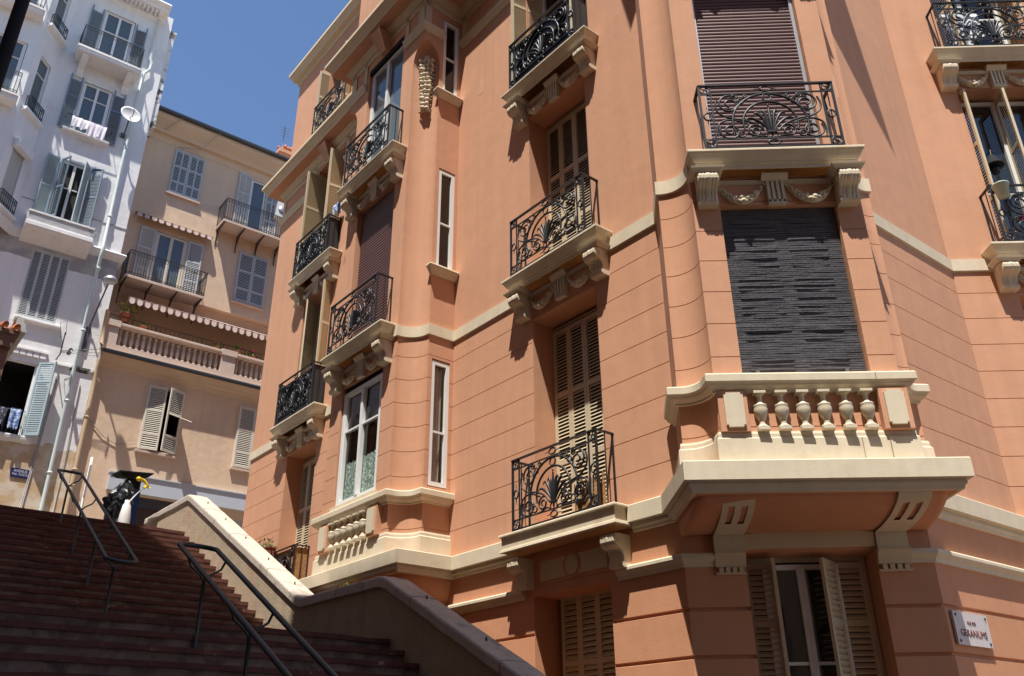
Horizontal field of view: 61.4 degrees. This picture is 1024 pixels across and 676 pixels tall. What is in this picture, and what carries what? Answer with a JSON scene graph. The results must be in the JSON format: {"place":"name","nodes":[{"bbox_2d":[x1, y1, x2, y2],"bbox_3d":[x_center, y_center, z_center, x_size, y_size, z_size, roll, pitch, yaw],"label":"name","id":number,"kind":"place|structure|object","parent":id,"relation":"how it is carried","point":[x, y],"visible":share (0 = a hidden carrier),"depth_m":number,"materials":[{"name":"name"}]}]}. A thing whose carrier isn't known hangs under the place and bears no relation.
{"place":"outdoors","nodes":[
{"label":"outdoors","id":0,"kind":"place"},
{"bbox_2d":[0,316,26,378],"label":"tiled house","id":1,"kind":"structure","parent":0,"point":[12,335],"depth_m":16.99,"materials":[{"name":"brown paint"}]},
{"bbox_2d":[112,470,153,523],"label":"bin bag holder","id":2,"kind":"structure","parent":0,"point":[131,476],"depth_m":17.43,"materials":[{"name":"black"}]},
{"bbox_2d":[102,480,134,520],"bbox_3d":[-7.801,3.237,17.103,0.469,0.876,0.501,-4,-26,8],"label":"rubbish bag","id":3,"kind":"object","parent":2,"relation":"hanging from","point":[117,497],"visible":0.78,"depth_m":16.97,"materials":[{"name":"black plastic"}]},
{"bbox_2d":[160,0,349,151],"label":"sky","id":4,"kind":"structure","parent":0,"point":[231,62],"materials":[{"name":"blue"}]},
{"bbox_2d":[276,126,291,157],"bbox_3d":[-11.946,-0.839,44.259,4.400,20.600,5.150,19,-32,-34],"label":"chimney","id":5,"kind":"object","parent":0,"point":[285,150],"depth_m":45.26,"materials":[{"name":"orange brick"}]},
{"bbox_3d":[-12.239,-6.170,24.944,1.258,0.070,0.310,18,-32,-33],"label":"drying rail","id":6,"kind":"object","parent":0,"visible":0},
{"bbox_2d":[71,115,89,130],"bbox_3d":[-12.302,-6.106,24.641,0.550,0.430,0.112,18,-32,-33],"label":"laundry cloth","id":7,"kind":"object","parent":6,"relation":"hanging from","point":[81,123],"visible":1,"depth_m":24.61,"materials":[{"name":"white fabric"}]},
{"bbox_2d":[87,121,106,139],"bbox_3d":[-11.942,-5.931,24.802,0.460,0.569,0.115,18,-32,-33],"label":"laundry cloth","id":8,"kind":"object","parent":6,"relation":"hanging from","point":[97,130],"visible":1,"depth_m":24.80,"materials":[{"name":"white fabric"}]},
{"label":"ground","id":9,"kind":"structure","parent":0,"visible":0},
{"bbox_2d":[0,505,419,675],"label":"steps","id":10,"kind":"structure","parent":9,"relation":"on","point":[55,620],"depth_m":9.39,"materials":[{"name":"brick"}]},
{"bbox_2d":[0,0,29,91],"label":"lamp post","id":11,"kind":"object","parent":10,"relation":"on","point":[13,28],"depth_m":5.29,"materials":[{"name":"black metal"}]},
{"bbox_2d":[57,469,137,613],"bbox_3d":[-6.288,2.884,12.733,0.417,3.005,4.408,19,-32,-35],"label":"stair handrail","id":12,"kind":"object","parent":10,"relation":"on","point":[106,557],"visible":0.93,"depth_m":12.19,"materials":[{"name":"black metal"}]},
{"bbox_2d":[177,542,337,675],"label":"stair handrail","id":13,"kind":"object","parent":10,"relation":"on","point":[244,625],"visible":0.91,"depth_m":7.30,"materials":[{"name":"black metal"}]},
{"bbox_2d":[144,495,545,675],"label":"parapet wall","id":14,"kind":"structure","parent":9,"relation":"on","point":[431,635],"depth_m":10.50,"materials":[{"name":"stone"}]},
{"bbox_2d":[242,0,1023,675],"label":"apartment building","id":15,"kind":"structure","parent":9,"relation":"on","point":[644,336],"depth_m":10.80,"materials":[{"name":"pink paint"}]},
{"bbox_2d":[258,536,276,556],"bbox_3d":[-4.583,3.888,15.855,0.260,0.366,0.930,19,-32,-35],"label":"potted plant","id":16,"kind":"object","parent":15,"relation":"on","point":[270,549],"visible":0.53,"depth_m":15.58,"materials":[{"name":"green plant"}]},
{"bbox_2d":[295,456,315,548],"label":"window","id":17,"kind":"structure","parent":15,"relation":"in","point":[307,508],"depth_m":16.61,"materials":[{"name":"beige paint"}]},
{"bbox_2d":[298,279,332,376],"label":"window","id":18,"kind":"structure","parent":15,"relation":"in","point":[316,323],"depth_m":17.69,"materials":[{"name":"white paint"}]},
{"bbox_2d":[296,148,344,273],"bbox_3d":[-4.052,-2.721,18.972,0.640,2.750,1.240,19,-32,-35],"label":"window","id":19,"kind":"structure","parent":15,"relation":"in","point":[313,211],"depth_m":19.20,"materials":[{"name":"white paint"}]},
{"bbox_2d":[313,40,351,131],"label":"window","id":20,"kind":"structure","parent":15,"relation":"in","point":[324,78],"depth_m":21.00,"materials":[{"name":"white paint"}]},
{"bbox_2d":[333,202,341,214],"bbox_3d":[-3.670,-2.732,18.143,0.179,0.324,0.220,19,-32,-35],"label":"laundry cloth","id":21,"kind":"object","parent":15,"relation":"hanging from","point":[336,206],"visible":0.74,"depth_m":18.19,"materials":[{"name":"fabric"}]},
{"bbox_2d":[335,372,382,505],"bbox_3d":[-2.102,1.629,13.299,0.592,1.860,1.220,19,-32,-35],"label":"window","id":22,"kind":"structure","parent":15,"relation":"in","point":[357,478],"depth_m":13.21,"materials":[{"name":"white paint"}]},
{"bbox_2d":[366,45,403,161],"bbox_3d":[-2.323,-4.162,15.976,0.072,2.620,1.220,19,-32,-35],"label":"window","id":23,"kind":"structure","parent":15,"relation":"in","point":[386,85],"depth_m":16.24,"materials":[{"name":"white glass"}]},
{"bbox_2d":[427,360,448,488],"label":"window","id":24,"kind":"structure","parent":15,"relation":"in","point":[436,375],"depth_m":12.58,"materials":[{"name":"white paint"}]},
{"bbox_2d":[436,169,454,269],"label":"window","id":25,"kind":"structure","parent":15,"relation":"in","point":[452,178],"depth_m":14.11,"materials":[{"name":"white paint"}]},
{"bbox_2d":[442,21,458,95],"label":"window","id":26,"kind":"structure","parent":15,"relation":"in","point":[456,34],"depth_m":15.65,"materials":[{"name":"white paint"}]},
{"bbox_2d":[511,0,572,85],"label":"window","id":27,"kind":"structure","parent":15,"relation":"in","point":[518,7],"depth_m":14.25,"materials":[{"name":"white paint"}]},
{"bbox_2d":[546,100,591,249],"bbox_3d":[0.948,-2.214,12.479,0.037,2.800,1.250,19,-32,-35],"label":"window","id":28,"kind":"structure","parent":15,"relation":"in","point":[572,115],"depth_m":12.81,"materials":[{"name":"beige paint"}]},
{"bbox_2d":[552,308,606,517],"bbox_3d":[0.973,0.947,10.931,0.037,2.800,1.250,19,-32,-35],"label":"window","id":29,"kind":"structure","parent":15,"relation":"in","point":[582,321],"depth_m":11.18,"materials":[{"name":"beige paint"}]},
{"bbox_2d":[561,589,615,675],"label":"window","id":30,"kind":"structure","parent":15,"relation":"in","point":[603,660],"depth_m":9.88,"materials":[{"name":"beige paint"}]},
{"bbox_2d":[762,564,855,675],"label":"window","id":31,"kind":"structure","parent":15,"relation":"in","point":[813,663],"depth_m":8.60,"materials":[{"name":"white paint"}]},
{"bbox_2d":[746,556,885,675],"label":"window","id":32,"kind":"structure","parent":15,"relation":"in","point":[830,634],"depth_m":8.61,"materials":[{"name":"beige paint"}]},
{"bbox_2d":[940,13,983,43],"bbox_3d":[6.849,-4.693,13.074,0.550,0.665,0.114,-1,-26,1],"label":"laundry cloth","id":33,"kind":"object","parent":15,"relation":"hanging from","point":[968,20],"visible":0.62,"depth_m":13.10,"materials":[{"name":"white fabric"}]},
{"bbox_2d":[950,610,993,648],"bbox_3d":[4.485,2.841,8.395,0.670,0.310,0.031,18,-32,-33],"label":"name plaque","id":34,"kind":"object","parent":15,"relation":"attached to","point":[970,629],"visible":1,"depth_m":8.37,"materials":[{"name":"white stone"}]},
{"bbox_2d":[932,0,1023,44],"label":"window","id":35,"kind":"structure","parent":15,"relation":"in","point":[1018,3],"depth_m":13.46,"materials":[{"name":"white paint"}]},
{"bbox_2d":[958,88,1023,240],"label":"window","id":36,"kind":"structure","parent":15,"relation":"in","point":[996,126],"depth_m":12.57,"materials":[{"name":"white paint"}]},
{"bbox_2d":[985,150,1003,174],"bbox_3d":[6.884,-2.520,12.334,0.250,0.440,0.250,-24,-35,39],"label":"wall lantern","id":37,"kind":"object","parent":15,"relation":"attached to","point":[995,164],"depth_m":12.24,"materials":[{"name":"black metal"}]},
{"bbox_2d":[991,180,1009,199],"bbox_3d":[6.555,-1.993,11.541,0.216,0.240,0.213,-1,-26,1],"label":"bucket","id":38,"kind":"object","parent":15,"relation":"hanging from","point":[1000,189],"visible":1,"depth_m":11.48,"materials":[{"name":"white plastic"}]},
{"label":"upper street","id":39,"kind":"structure","parent":0,"visible":0},
{"bbox_2d":[78,457,92,515],"bbox_3d":[-10.476,4.322,20.873,0.059,3.000,0.401,13,-29,-25],"label":"sign post","id":40,"kind":"object","parent":39,"relation":"on","point":[87,478],"visible":0.5,"depth_m":21.11,"materials":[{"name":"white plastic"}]},
{"bbox_2d":[0,0,176,512],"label":"apartment building","id":41,"kind":"structure","parent":39,"relation":"on","point":[67,190],"depth_m":23.68,"materials":[{"name":"grey paint"}]},
{"bbox_2d":[0,406,7,425],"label":"laundry cloth","id":42,"kind":"object","parent":41,"relation":"hanging from","point":[3,411],"visible":1,"depth_m":20.84,"materials":[{"name":"grey fabric"}]},
{"bbox_2d":[0,181,17,214],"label":"balcony railing","id":43,"kind":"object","parent":41,"relation":"in","point":[13,203],"depth_m":22.48,"materials":[{"name":"black metal"}]},
{"bbox_2d":[0,34,27,91],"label":"window","id":44,"kind":"structure","parent":41,"relation":"in","point":[20,48],"depth_m":23.71,"materials":[{"name":"white glass"}]},
{"bbox_2d":[7,407,21,428],"bbox_3d":[-12.114,1.968,20.962,0.240,0.571,0.112,18,-32,-33],"label":"laundry cloth","id":45,"kind":"object","parent":41,"relation":"hanging from","point":[14,417],"visible":1,"depth_m":20.96,"materials":[{"name":"blue fabric"}]},
{"bbox_2d":[10,467,29,478],"bbox_3d":[-11.860,3.261,20.777,0.400,0.220,0.019,18,-32,-33],"label":"street sign","id":46,"kind":"object","parent":41,"relation":"attached to","point":[20,473],"visible":1,"depth_m":20.77,"materials":[{"name":"blue metal"}]},
{"bbox_2d":[1,359,56,435],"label":"window","id":47,"kind":"structure","parent":41,"relation":"in","point":[38,379],"depth_m":21.48,"materials":[{"name":"white paint"}]},
{"bbox_2d":[25,57,48,121],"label":"window","id":48,"kind":"structure","parent":41,"relation":"in","point":[42,71],"depth_m":24.24,"materials":[{"name":"grey glass"}]},
{"bbox_2d":[32,0,41,5],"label":"window","id":49,"kind":"structure","parent":41,"relation":"in","point":[36,1],"depth_m":24.75,"materials":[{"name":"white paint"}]},
{"bbox_2d":[15,248,70,323],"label":"window","id":50,"kind":"structure","parent":41,"relation":"in","point":[43,252],"depth_m":22.70,"materials":[{"name":"grey wood"}]},
{"bbox_2d":[50,0,69,40],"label":"window","id":51,"kind":"structure","parent":41,"relation":"in","point":[58,19],"depth_m":25.46,"materials":[{"name":"grey glass"}]},
{"bbox_2d":[32,153,103,226],"bbox_3d":[-12.300,-4.046,23.903,1.448,2.100,0.459,18,-32,-33],"label":"window","id":52,"kind":"structure","parent":41,"relation":"in","point":[72,179],"depth_m":23.96,"materials":[{"name":"white paint"}]},
{"bbox_2d":[55,321,101,361],"bbox_3d":[-11.211,0.084,22.379,1.072,1.018,0.404,6,-27,-14],"label":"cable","id":53,"kind":"object","parent":41,"relation":"attached to","point":[69,351],"visible":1,"depth_m":22.20,"materials":[{"name":"grey"}]},
{"bbox_2d":[57,73,126,145],"bbox_3d":[-12.335,-6.688,25.363,1.541,1.950,0.165,18,-32,-33],"label":"window","id":54,"kind":"structure","parent":41,"relation":"in","point":[94,102],"depth_m":25.40,"materials":[{"name":"white paint"}]},
{"bbox_2d":[81,275,117,351],"bbox_3d":[-10.886,-0.670,22.796,0.380,1.903,1.124,18,-32,-33],"label":"wall lamp","id":55,"kind":"object","parent":41,"relation":"attached to","point":[110,280],"visible":0.99,"depth_m":22.84,"materials":[{"name":"grey metal"}]},
{"bbox_2d":[83,4,148,65],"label":"window","id":56,"kind":"structure","parent":41,"relation":"in","point":[114,25],"depth_m":26.74,"materials":[{"name":"white paint"}]},
{"bbox_2d":[120,106,140,137],"bbox_3d":[-11.325,-6.444,25.475,0.615,0.797,0.705,-1,-26,1],"label":"satellite dish","id":57,"kind":"object","parent":41,"relation":"attached to","point":[128,113],"visible":1,"depth_m":25.47,"materials":[{"name":"white plastic"}]},
{"bbox_2d":[118,477,149,523],"bbox_3d":[-7.449,3.298,16.970,0.494,1.160,0.240,19,-32,-34],"label":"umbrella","id":58,"kind":"object","parent":39,"relation":"on","point":[125,514],"visible":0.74,"depth_m":16.80,"materials":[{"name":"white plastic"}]},
{"bbox_2d":[63,105,289,527],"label":"apartment building","id":59,"kind":"structure","parent":39,"relation":"on","point":[174,393],"depth_m":25.18,"materials":[{"name":"beige paint"}]},
{"bbox_2d":[89,419,136,444],"bbox_3d":[-10.455,2.467,22.507,1.350,0.605,0.019,19,-32,-34],"label":"cable","id":60,"kind":"object","parent":59,"relation":"attached to","point":[109,439],"visible":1,"depth_m":22.40,"materials":[{"name":"beige"}]},
{"bbox_2d":[115,300,139,322],"bbox_3d":[-10.760,-0.703,24.039,0.639,0.555,0.446,19,-32,-34],"label":"potted plant","id":61,"kind":"object","parent":59,"relation":"on","point":[126,314],"visible":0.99,"depth_m":23.94,"materials":[{"name":"green plant"}]},
{"bbox_2d":[105,508,158,525],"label":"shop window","id":62,"kind":"structure","parent":59,"relation":"in","point":[141,514],"depth_m":22.37,"materials":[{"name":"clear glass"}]},
{"bbox_2d":[138,322,149,329],"bbox_3d":[-10.286,-0.328,24.072,0.333,0.304,0.248,19,-32,-34],"label":"potted plant","id":63,"kind":"object","parent":59,"relation":"on","point":[143,326],"visible":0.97,"depth_m":23.99,"materials":[{"name":"orange plant"}]},
{"bbox_2d":[137,384,190,455],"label":"window","id":64,"kind":"structure","parent":59,"relation":"in","point":[147,409],"depth_m":23.30,"materials":[{"name":"beige wood"}]},
{"bbox_2d":[132,225,203,293],"bbox_3d":[-10.321,-2.220,25.832,1.880,1.950,0.138,19,-32,-34],"label":"window","id":65,"kind":"structure","parent":59,"relation":"in","point":[166,247],"depth_m":25.90,"materials":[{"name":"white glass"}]},
{"bbox_2d":[167,148,205,201],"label":"window","id":66,"kind":"structure","parent":59,"relation":"in","point":[180,167],"depth_m":27.26,"materials":[{"name":"grey wood"}]},
{"bbox_2d":[180,133,219,149],"bbox_3d":[-10.052,-6.343,27.782,1.209,0.745,0.175,4,-26,-8],"label":"cable","id":67,"kind":"object","parent":59,"relation":"attached to","point":[203,147],"visible":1,"depth_m":27.75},
{"bbox_2d":[211,341,222,348],"bbox_3d":[-8.635,0.215,25.240,0.368,0.333,0.265,19,-32,-34],"label":"potted plant","id":68,"kind":"object","parent":59,"relation":"on","point":[217,345],"visible":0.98,"depth_m":25.22,"materials":[{"name":"green plant"}]},
{"bbox_2d":[233,344,243,353],"bbox_3d":[-8.148,0.364,25.625,0.367,0.317,0.274,19,-32,-34],"label":"potted plant","id":69,"kind":"object","parent":59,"relation":"on","point":[240,350],"visible":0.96,"depth_m":25.57,"materials":[{"name":"green plant"}]},
{"bbox_2d":[231,405,257,469],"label":"window","id":70,"kind":"structure","parent":59,"relation":"in","point":[250,432],"depth_m":24.72,"materials":[{"name":"beige wood"}]},
{"bbox_2d":[232,251,268,307],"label":"window","id":71,"kind":"structure","parent":59,"relation":"in","point":[249,291],"depth_m":27.37,"materials":[{"name":"grey wood"}]},
{"bbox_2d":[247,350,259,357],"bbox_3d":[-7.777,0.520,25.858,0.392,0.316,0.343,19,-32,-34],"label":"potted plant","id":72,"kind":"object","parent":59,"relation":"on","point":[252,353],"visible":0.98,"depth_m":25.83,"materials":[{"name":"green plant"}]},
{"bbox_2d":[233,172,277,233],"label":"window","id":73,"kind":"structure","parent":59,"relation":"in","point":[249,191],"depth_m":28.50,"materials":[{"name":"white paint"}]},
{"bbox_2d":[273,201,283,220],"bbox_3d":[-7.737,-4.218,28.875,0.400,0.580,0.274,19,-32,-34],"label":"air conditioner","id":74,"kind":"object","parent":59,"relation":"attached to","point":[278,208],"visible":0.59,"depth_m":28.74,"materials":[{"name":"white plastic"}]}
]}

